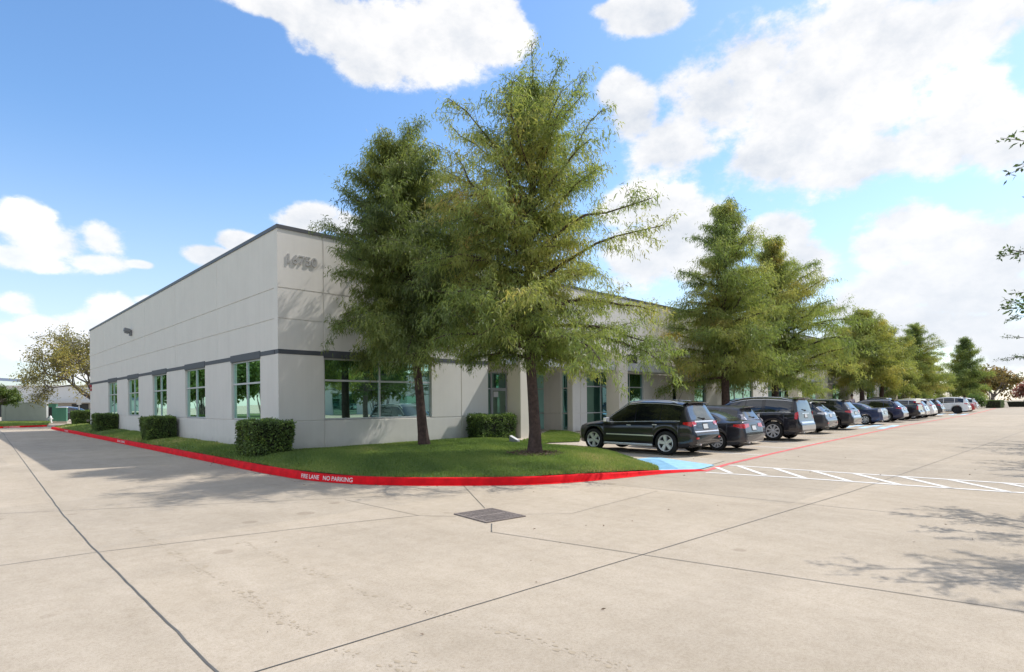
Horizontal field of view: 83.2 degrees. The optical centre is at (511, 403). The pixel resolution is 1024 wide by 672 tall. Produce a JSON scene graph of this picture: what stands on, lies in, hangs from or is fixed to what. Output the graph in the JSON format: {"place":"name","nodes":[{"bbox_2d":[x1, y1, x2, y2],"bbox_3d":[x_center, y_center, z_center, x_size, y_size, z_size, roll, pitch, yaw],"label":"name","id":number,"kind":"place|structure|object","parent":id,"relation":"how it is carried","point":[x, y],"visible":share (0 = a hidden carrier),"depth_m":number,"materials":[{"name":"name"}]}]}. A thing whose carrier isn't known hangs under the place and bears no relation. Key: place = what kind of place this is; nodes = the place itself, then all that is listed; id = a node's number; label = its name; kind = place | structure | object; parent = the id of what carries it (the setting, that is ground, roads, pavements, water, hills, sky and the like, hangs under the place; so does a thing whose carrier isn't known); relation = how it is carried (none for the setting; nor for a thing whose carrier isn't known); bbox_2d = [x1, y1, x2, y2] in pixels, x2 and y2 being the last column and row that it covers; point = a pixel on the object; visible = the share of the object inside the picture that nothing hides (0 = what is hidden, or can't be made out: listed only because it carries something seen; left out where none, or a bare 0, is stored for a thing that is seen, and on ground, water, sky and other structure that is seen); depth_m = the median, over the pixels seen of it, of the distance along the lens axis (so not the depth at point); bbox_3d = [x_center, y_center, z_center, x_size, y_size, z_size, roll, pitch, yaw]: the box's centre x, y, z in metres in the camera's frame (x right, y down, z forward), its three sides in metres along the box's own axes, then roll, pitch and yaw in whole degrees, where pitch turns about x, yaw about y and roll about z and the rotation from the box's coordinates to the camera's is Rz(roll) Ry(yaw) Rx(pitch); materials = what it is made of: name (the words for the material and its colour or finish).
{"place":"outdoors","nodes":[
{"label":"outdoors","id":0,"kind":"place"},
{"bbox_2d":[0,420,50,425],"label":"grass","id":1,"kind":"structure","parent":0,"point":[16,423],"depth_m":55.14,"materials":[{"name":"green plant"}]},
{"bbox_2d":[0,400,1023,671],"bbox_3d":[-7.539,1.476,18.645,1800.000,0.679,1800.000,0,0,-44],"label":"ground","id":2,"kind":"structure","parent":0,"point":[84,610],"depth_m":6.28,"materials":[{"name":"concrete"}]},
{"bbox_2d":[0,378,26,384],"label":"office block","id":3,"kind":"structure","parent":2,"relation":"on","point":[6,381],"depth_m":162.25,"materials":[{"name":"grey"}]},
{"bbox_2d":[0,425,46,427],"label":"kerb","id":4,"kind":"structure","parent":2,"relation":"on","point":[23,426],"depth_m":50.84,"materials":[{"name":"red paint"}]},
{"bbox_2d":[0,385,89,416],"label":"warehouse","id":5,"kind":"structure","parent":2,"relation":"on","point":[64,398],"depth_m":112.43,"materials":[{"name":"grey paint"}]},
{"bbox_2d":[72,404,88,409],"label":"door","id":6,"kind":"structure","parent":5,"relation":"in","point":[84,406],"depth_m":112.93,"materials":[{"name":"grey"}]},
{"bbox_2d":[6,322,89,407],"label":"deciduous tree","id":7,"kind":"object","parent":2,"relation":"on","point":[64,355],"visible":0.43,"depth_m":51.20,"materials":[{"name":"green plant"}]},
{"bbox_2d":[48,404,57,422],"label":"utility cabinet","id":8,"kind":"object","parent":2,"relation":"on","point":[52,410],"visible":0.45,"depth_m":62.63,"materials":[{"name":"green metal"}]},
{"bbox_2d":[56,407,68,422],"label":"utility cabinet","id":9,"kind":"object","parent":2,"relation":"on","point":[61,414],"visible":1,"depth_m":61.37,"materials":[{"name":"green metal"}]},
{"bbox_2d":[68,407,83,419],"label":"sport utility vehicle","id":10,"kind":"object","parent":2,"relation":"on","point":[72,409],"visible":0.09,"depth_m":71.38,"materials":[{"name":"grey paint"}]},
{"bbox_2d":[77,398,80,409],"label":"sign post","id":11,"kind":"object","parent":2,"relation":"on","point":[78,401],"visible":0.55,"depth_m":60.12,"materials":[{"name":"silver metal"}]},
{"bbox_2d":[0,431,218,671],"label":"pavement joint","id":12,"kind":"object","parent":2,"relation":"on","point":[175,629],"visible":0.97,"depth_m":5.33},
{"bbox_2d":[51,427,586,485],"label":"kerb","id":13,"kind":"structure","parent":2,"relation":"on","point":[424,481],"depth_m":12.83,"materials":[{"name":"red paint"}]},
{"bbox_2d":[59,487,631,671],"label":"water stain","id":14,"kind":"object","parent":2,"relation":"on","point":[415,651],"visible":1,"depth_m":4.64,"materials":[{"name":"grey concrete"}]},
{"bbox_2d":[54,423,658,476],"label":"lawn","id":15,"kind":"structure","parent":2,"relation":"on","point":[359,465],"depth_m":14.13,"materials":[{"name":"plant"}]},
{"bbox_2d":[69,409,89,423],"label":"hedge","id":16,"kind":"object","parent":15,"relation":"on","point":[79,416],"visible":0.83,"depth_m":48.04,"materials":[{"name":"green plant"}]},
{"bbox_2d":[91,412,118,430],"bbox_3d":[-25.732,1.152,36.406,1.477,1.204,1.827,0,0,-44],"label":"hedge","id":17,"kind":"object","parent":15,"relation":"on","point":[103,421],"visible":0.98,"depth_m":35.90,"materials":[{"name":"green plant"}]},
{"bbox_2d":[138,414,177,439],"bbox_3d":[-16.343,1.112,26.665,1.477,1.204,1.645,0,0,-44],"label":"hedge","id":18,"kind":"object","parent":15,"relation":"on","point":[154,427],"visible":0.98,"depth_m":26.21,"materials":[{"name":"green plant"}]},
{"bbox_2d":[234,416,296,457],"bbox_3d":[-7.652,1.048,17.791,1.555,1.267,1.827,0,0,-44],"label":"hedge","id":19,"kind":"object","parent":15,"relation":"on","point":[262,437],"visible":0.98,"depth_m":17.29,"materials":[{"name":"green plant"}]},
{"bbox_2d":[307,109,543,444],"bbox_3d":[-2.297,-3.936,19.488,7.902,11.010,8.561,0,0,29],"label":"cypress tree","id":20,"kind":"object","parent":15,"relation":"on","point":[393,171],"visible":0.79,"depth_m":17.95,"materials":[{"name":"green plant"}]},
{"bbox_2d":[465,412,517,437],"bbox_3d":[-0.821,0.961,24.303,2.356,1.241,1.136,0,0,-44],"label":"hedge","id":21,"kind":"object","parent":15,"relation":"on","point":[481,425],"visible":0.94,"depth_m":23.86,"materials":[{"name":"green plant"}]},
{"bbox_2d":[509,435,519,441],"bbox_3d":[0.094,1.355,21.056,0.320,0.364,0.440,0,0,11],"label":"flood light","id":22,"kind":"object","parent":15,"relation":"on","point":[512,438],"visible":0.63,"depth_m":20.86,"materials":[{"name":"grey metal"}]},
{"bbox_2d":[507,448,564,455],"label":"mulch","id":23,"kind":"object","parent":15,"relation":"on","point":[522,452],"visible":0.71,"depth_m":16.23,"materials":[{"name":"brown plant"}]},
{"bbox_2d":[402,29,689,452],"bbox_3d":[0.690,-4.171,15.330,7.024,11.525,6.973,0,0,-18],"label":"cypress tree","id":24,"kind":"object","parent":15,"relation":"on","point":[532,330],"visible":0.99,"depth_m":15.16,"materials":[{"name":"green plant"}]},
{"bbox_2d":[454,508,525,522],"bbox_3d":[-0.353,1.744,9.001,0.750,0.017,0.880,0,0,-38],"label":"drain grate","id":25,"kind":"object","parent":2,"relation":"on","point":[488,515],"visible":1,"depth_m":8.94,"materials":[{"name":"black metal"}]},
{"bbox_2d":[86,224,910,448],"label":"office building","id":26,"kind":"structure","parent":2,"relation":"on","point":[216,349],"depth_m":23.02,"materials":[{"name":"grey concrete"}]},
{"bbox_2d":[109,382,116,412],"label":"window","id":27,"kind":"structure","parent":26,"relation":"in","point":[113,385],"depth_m":38.03,"materials":[{"name":"green glass"}]},
{"bbox_2d":[129,378,138,415],"bbox_3d":[-21.958,-0.361,33.555,0.065,2.135,2.740,0,0,-44],"label":"window","id":28,"kind":"structure","parent":26,"relation":"in","point":[133,383],"depth_m":33.65,"materials":[{"name":"green glass"}]},
{"bbox_2d":[154,374,166,415],"bbox_3d":[-17.837,-0.397,29.325,0.065,2.135,2.750,0,0,-44],"label":"window","id":29,"kind":"structure","parent":26,"relation":"in","point":[160,381],"depth_m":29.50,"materials":[{"name":"green glass"}]},
{"bbox_2d":[187,368,204,417],"bbox_3d":[-13.709,-0.433,25.089,0.065,2.135,2.820,0,0,-44],"label":"window","id":30,"kind":"structure","parent":26,"relation":"in","point":[195,377],"depth_m":25.08,"materials":[{"name":"green glass"}]},
{"bbox_2d":[233,359,260,419],"bbox_3d":[-9.543,-0.469,20.813,0.065,2.135,2.840,0,0,-44],"label":"window","id":31,"kind":"structure","parent":26,"relation":"in","point":[246,374],"depth_m":20.92,"materials":[{"name":"green glass"}]},
{"bbox_2d":[324,358,430,419],"bbox_3d":[-4.872,-0.510,21.385,4.530,2.135,0.065,0,0,-44],"label":"window","id":32,"kind":"structure","parent":26,"relation":"in","point":[346,396],"depth_m":21.07,"materials":[{"name":"green glass"}]},
{"bbox_2d":[488,372,491,413],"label":"window","id":33,"kind":"structure","parent":26,"relation":"in","point":[489,375],"depth_m":29.23,"materials":[{"name":"green glass"}]},
{"bbox_2d":[491,372,506,388],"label":"window","id":34,"kind":"structure","parent":26,"relation":"in","point":[499,384],"depth_m":29.67,"materials":[{"name":"green glass"}]},
{"bbox_2d":[492,389,506,413],"bbox_3d":[-0.626,0.350,29.617,1.050,2.190,0.144,0,0,-44],"label":"door","id":35,"kind":"structure","parent":26,"relation":"in","point":[499,396],"depth_m":29.66,"materials":[{"name":"green glass"}]},
{"bbox_2d":[536,372,543,429],"bbox_3d":[1.377,-0.127,30.814,0.063,3.070,1.030,0,0,-44],"label":"window","id":36,"kind":"structure","parent":26,"relation":"in","point":[540,386],"depth_m":30.64,"materials":[{"name":"green glass"}]},
{"bbox_2d":[562,373,567,430],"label":"window","id":37,"kind":"structure","parent":26,"relation":"in","point":[564,381],"depth_m":29.48,"materials":[{"name":"green glass"}]},
{"bbox_2d":[587,371,642,422],"bbox_3d":[5.693,-0.167,31.717,5.320,3.065,0.065,0,0,-44],"label":"window","id":38,"kind":"structure","parent":26,"relation":"in","point":[596,393],"depth_m":30.78,"materials":[{"name":"green glass"}]},
{"bbox_2d":[672,376,704,404],"bbox_3d":[11.416,-0.232,37.293,4.320,3.035,0.065,0,0,-44],"label":"window","id":39,"kind":"structure","parent":26,"relation":"in","point":[697,397],"depth_m":38.25,"materials":[{"name":"green glass"}]},
{"bbox_2d":[730,381,751,400],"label":"window","id":40,"kind":"structure","parent":26,"relation":"in","point":[739,395],"depth_m":42.79,"materials":[{"name":"green glass"}]},
{"bbox_2d":[768,382,771,396],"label":"window","id":41,"kind":"structure","parent":26,"relation":"in","point":[770,393],"depth_m":46.40,"materials":[{"name":"green glass"}]},
{"bbox_2d":[779,385,787,396],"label":"window","id":42,"kind":"structure","parent":26,"relation":"in","point":[780,393],"depth_m":48.26,"materials":[{"name":"green glass"}]},
{"bbox_2d":[832,384,851,398],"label":"window","id":43,"kind":"structure","parent":26,"relation":"in","point":[834,395],"depth_m":57.74,"materials":[{"name":"green glass"}]},
{"bbox_2d":[879,387,887,396],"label":"window","id":44,"kind":"structure","parent":26,"relation":"in","point":[885,389],"depth_m":70.93,"materials":[{"name":"green glass"}]},
{"bbox_2d":[349,491,655,515],"bbox_3d":[0.011,1.746,9.992,6.000,0.001,1.988,-1,0,-7],"label":"valley line","id":45,"kind":"object","parent":2,"relation":"on","point":[422,515],"visible":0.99,"depth_m":9.68,"materials":[{"name":"grey concrete"}]},
{"bbox_2d":[5,428,1023,671],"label":"slab joint","id":46,"kind":"object","parent":2,"relation":"on","point":[569,543],"visible":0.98,"depth_m":6.61,"materials":[{"name":"grey concrete"}]},
{"bbox_2d":[58,431,972,634],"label":"leaf litter","id":47,"kind":"object","parent":2,"relation":"on","point":[418,488],"visible":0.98,"depth_m":12.58,"materials":[{"name":"brown plant"}]},
{"bbox_2d":[518,430,723,464],"bbox_3d":[3.312,1.548,23.449,7.412,0.322,15.902,0,0,-30],"label":"walk apron","id":48,"kind":"object","parent":2,"relation":"on","point":[638,454],"visible":0.22,"depth_m":18.74,"materials":[{"name":"concrete"}]},
{"bbox_2d":[585,469,705,480],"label":"kerb","id":49,"kind":"structure","parent":2,"relation":"on","point":[601,476],"depth_m":13.54,"materials":[{"name":"red paint"}]},
{"bbox_2d":[580,396,719,454],"bbox_3d":[4.680,0.651,20.326,2.280,2.051,4.842,0,0,-44],"label":"sport utility vehicle","id":50,"kind":"object","parent":2,"relation":"on","point":[667,427],"visible":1,"depth_m":19.07,"materials":[{"name":"black paint"}]},
{"bbox_2d":[638,457,712,469],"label":"kerb ramp","id":51,"kind":"structure","parent":2,"relation":"on","point":[666,464],"depth_m":15.92,"materials":[{"name":"blue paint"}]},
{"bbox_2d":[652,197,802,404],"bbox_3d":[12.092,-5.137,33.113,8.367,13.458,8.984,0,0,19],"label":"cypress tree","id":52,"kind":"object","parent":2,"relation":"on","point":[731,343],"visible":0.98,"depth_m":31.89,"materials":[{"name":"green plant"}]},
{"bbox_2d":[705,405,765,435],"bbox_3d":[8.224,0.848,24.457,2.131,1.560,4.472,0,0,-44],"label":"estate car","id":53,"kind":"object","parent":2,"relation":"on","point":[745,412],"visible":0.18,"depth_m":23.08,"materials":[{"name":"paint"}]},
{"bbox_2d":[708,409,763,449],"bbox_3d":[6.931,0.800,21.772,2.131,1.698,4.572,0,0,-44],"label":"sedan","id":54,"kind":"object","parent":2,"relation":"on","point":[735,432],"visible":0.38,"depth_m":20.08,"materials":[{"name":"grey paint"}]},
{"bbox_2d":[725,397,815,439],"bbox_3d":[10.920,0.646,26.518,2.374,1.890,5.202,0,0,-44],"label":"sport utility vehicle","id":55,"kind":"object","parent":2,"relation":"on","point":[788,417],"visible":0.55,"depth_m":24.76,"materials":[{"name":"black paint"}]},
{"bbox_2d":[696,234,880,399],"bbox_3d":[17.300,-4.841,38.091,12.115,12.723,12.435,0,0,-44],"label":"cypress tree","id":56,"kind":"object","parent":2,"relation":"on","point":[787,284],"visible":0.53,"depth_m":35.85,"materials":[{"name":"green plant"}]},
{"bbox_2d":[807,401,837,432],"bbox_3d":[14.724,0.693,31.111,2.229,1.690,4.792,0,0,-44],"label":"crossover","id":57,"kind":"object","parent":2,"relation":"on","point":[824,417],"visible":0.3,"depth_m":29.28,"materials":[{"name":"grey paint"}]},
{"bbox_2d":[814,404,830,411],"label":"rear window","id":58,"kind":"structure","parent":57,"relation":"in","point":[819,406],"depth_m":29.53,"materials":[{"name":"grey glass"}]},
{"bbox_2d":[703,415,943,454],"bbox_3d":[30.276,1.342,45.241,4.964,0.243,69.697,-1,0,44],"label":"parking line","id":59,"kind":"object","parent":2,"relation":"on","point":[810,443],"visible":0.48,"depth_m":24.00,"materials":[{"name":"white paint"}]},
{"bbox_2d":[807,398,861,429],"bbox_3d":[18.017,0.489,34.536,2.280,2.007,4.842,0,0,-44],"label":"sport utility vehicle","id":60,"kind":"object","parent":2,"relation":"on","point":[847,413],"visible":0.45,"depth_m":32.78,"materials":[{"name":"grey paint"}]},
{"bbox_2d":[706,408,994,471],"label":"fire lane line","id":61,"kind":"object","parent":2,"relation":"on","point":[712,468],"visible":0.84,"depth_m":20.77,"materials":[{"name":"red paint"}]},
{"bbox_2d":[705,465,1023,492],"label":"crosswalk marking","id":62,"kind":"object","parent":2,"relation":"on","point":[842,479],"visible":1,"depth_m":12.74,"materials":[{"name":"white paint"}]},
{"bbox_2d":[851,402,888,423],"bbox_3d":[23.499,0.663,40.304,2.131,1.509,4.592,0,0,-44],"label":"sedan","id":63,"kind":"object","parent":2,"relation":"on","point":[870,414],"visible":0.45,"depth_m":38.71,"materials":[{"name":"blue paint"}]},
{"bbox_2d":[821,305,921,400],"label":"cypress tree","id":64,"kind":"object","parent":2,"relation":"on","point":[878,364],"visible":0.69,"depth_m":51.33,"materials":[{"name":"green plant"}]},
{"bbox_2d":[836,317,923,398],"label":"cypress tree","id":65,"kind":"object","parent":2,"relation":"on","point":[904,387],"visible":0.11,"depth_m":55.67,"materials":[{"name":"green plant"}]},
{"bbox_2d":[858,399,908,421],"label":"crossover","id":66,"kind":"object","parent":2,"relation":"on","point":[896,409],"visible":0.39,"depth_m":42.23,"materials":[{"name":"blue paint"}]},
{"bbox_2d":[869,401,882,406],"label":"side window","id":67,"kind":"structure","parent":66,"relation":"in","point":[872,403],"depth_m":42.78,"materials":[{"name":"black glass"}]},
{"bbox_2d":[884,401,893,406],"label":"side window","id":68,"kind":"structure","parent":66,"relation":"in","point":[886,403],"depth_m":42.22,"materials":[{"name":"black glass"}]},
{"bbox_2d":[893,401,904,406],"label":"rear window","id":69,"kind":"structure","parent":66,"relation":"in","point":[899,404],"depth_m":42.24,"materials":[{"name":"blue glass"}]},
{"bbox_2d":[869,397,924,419],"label":"sport utility vehicle","id":70,"kind":"object","parent":2,"relation":"on","point":[915,409],"visible":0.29,"depth_m":45.00,"materials":[{"name":"black paint"}]},
{"bbox_2d":[847,414,965,428],"bbox_3d":[33.837,1.294,48.399,3.494,0.135,38.684,0,0,45],"label":"accessible bay marking","id":71,"kind":"object","parent":2,"relation":"on","point":[886,426],"visible":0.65,"depth_m":36.43,"materials":[{"name":"blue paint"}]},
{"bbox_2d":[895,399,929,418],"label":"crossover","id":72,"kind":"object","parent":2,"relation":"on","point":[926,409],"visible":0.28,"depth_m":47.97,"materials":[{"name":"silver paint"}]},
{"bbox_2d":[879,322,959,398],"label":"cypress tree","id":73,"kind":"object","parent":2,"relation":"on","point":[927,383],"visible":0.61,"depth_m":66.50,"materials":[{"name":"green plant"}]},
{"bbox_2d":[912,398,937,417],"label":"crossover","id":74,"kind":"object","parent":2,"relation":"on","point":[930,404],"visible":0.22,"depth_m":49.77,"materials":[{"name":"white paint"}]},
{"bbox_2d":[905,356,952,397],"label":"cypress tree","id":75,"kind":"object","parent":2,"relation":"on","point":[939,394],"visible":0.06,"depth_m":70.61,"materials":[{"name":"green plant"}]},
{"bbox_2d":[921,398,945,415],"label":"crossover","id":76,"kind":"object","parent":2,"relation":"on","point":[940,407],"visible":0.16,"depth_m":53.81,"materials":[{"name":"grey paint"}]},
{"bbox_2d":[935,397,971,413],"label":"sport utility vehicle","id":77,"kind":"object","parent":2,"relation":"on","point":[956,405],"visible":0.5,"depth_m":61.69,"materials":[{"name":"white paint"}]},
{"bbox_2d":[936,336,996,400],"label":"cypress tree","id":78,"kind":"object","parent":2,"relation":"on","point":[962,364],"visible":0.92,"depth_m":90.91,"materials":[{"name":"green plant"}]},
{"bbox_2d":[964,403,976,411],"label":"sedan","id":79,"kind":"object","parent":2,"relation":"on","point":[973,406],"visible":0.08,"depth_m":67.03,"materials":[{"name":"red paint"}]},
{"bbox_2d":[967,398,979,410],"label":"crossover","id":80,"kind":"object","parent":2,"relation":"on","point":[971,400],"visible":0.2,"depth_m":70.20,"materials":[{"name":"white paint"}]},
{"bbox_2d":[967,394,986,407],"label":"shrub","id":81,"kind":"object","parent":2,"relation":"on","point":[980,400],"visible":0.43,"depth_m":83.84,"materials":[{"name":"green plant"}]},
{"bbox_2d":[985,400,1004,407],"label":"hedge","id":82,"kind":"object","parent":2,"relation":"on","point":[995,404],"visible":0.88,"depth_m":89.92,"materials":[{"name":"green plant"}]},
{"bbox_2d":[974,363,1023,400],"bbox_3d":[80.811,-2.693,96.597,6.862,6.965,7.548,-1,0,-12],"label":"tree","id":83,"kind":"object","parent":2,"relation":"on","point":[1002,377],"visible":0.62,"depth_m":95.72,"materials":[{"name":"green plant"}]},
{"bbox_2d":[993,302,1023,361],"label":"oak tree","id":84,"kind":"object","parent":2,"relation":"on","point":[1013,337],"visible":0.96,"depth_m":22.50,"materials":[{"name":"green plant"}]},
{"bbox_2d":[994,126,1023,320],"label":"oak tree","id":85,"kind":"object","parent":2,"relation":"on","point":[1009,302],"visible":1,"depth_m":8.98,"materials":[{"name":"green plant"}]},
{"bbox_2d":[1005,401,1023,406],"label":"hedge","id":86,"kind":"object","parent":2,"relation":"on","point":[1016,404],"visible":0.86,"depth_m":96.97,"materials":[{"name":"green plant"}]},
{"bbox_2d":[1010,382,1023,400],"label":"crape myrtle","id":87,"kind":"object","parent":2,"relation":"on","point":[1018,391],"visible":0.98,"depth_m":98.82,"materials":[{"name":"red plant"}]},
{"bbox_2d":[0,0,1023,399],"label":"sky","id":88,"kind":"structure","parent":0,"point":[143,142],"materials":[{"name":"blue"}]},
{"bbox_2d":[522,430,579,442],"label":"island grass","id":89,"kind":"structure","parent":0,"point":[557,436],"depth_m":25.19,"materials":[{"name":"green plant"}]},
{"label":"far lawn","id":90,"kind":"structure","parent":0,"visible":0},
{"bbox_2d":[0,383,23,407],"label":"tree","id":91,"kind":"object","parent":90,"relation":"on","point":[10,396],"visible":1,"depth_m":57.63,"materials":[{"name":"green plant"}]},
{"bbox_2d":[1,402,47,420],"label":"block enclosure","id":92,"kind":"object","parent":90,"relation":"on","point":[25,411],"visible":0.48,"depth_m":60.99,"materials":[{"name":"grey concrete"}]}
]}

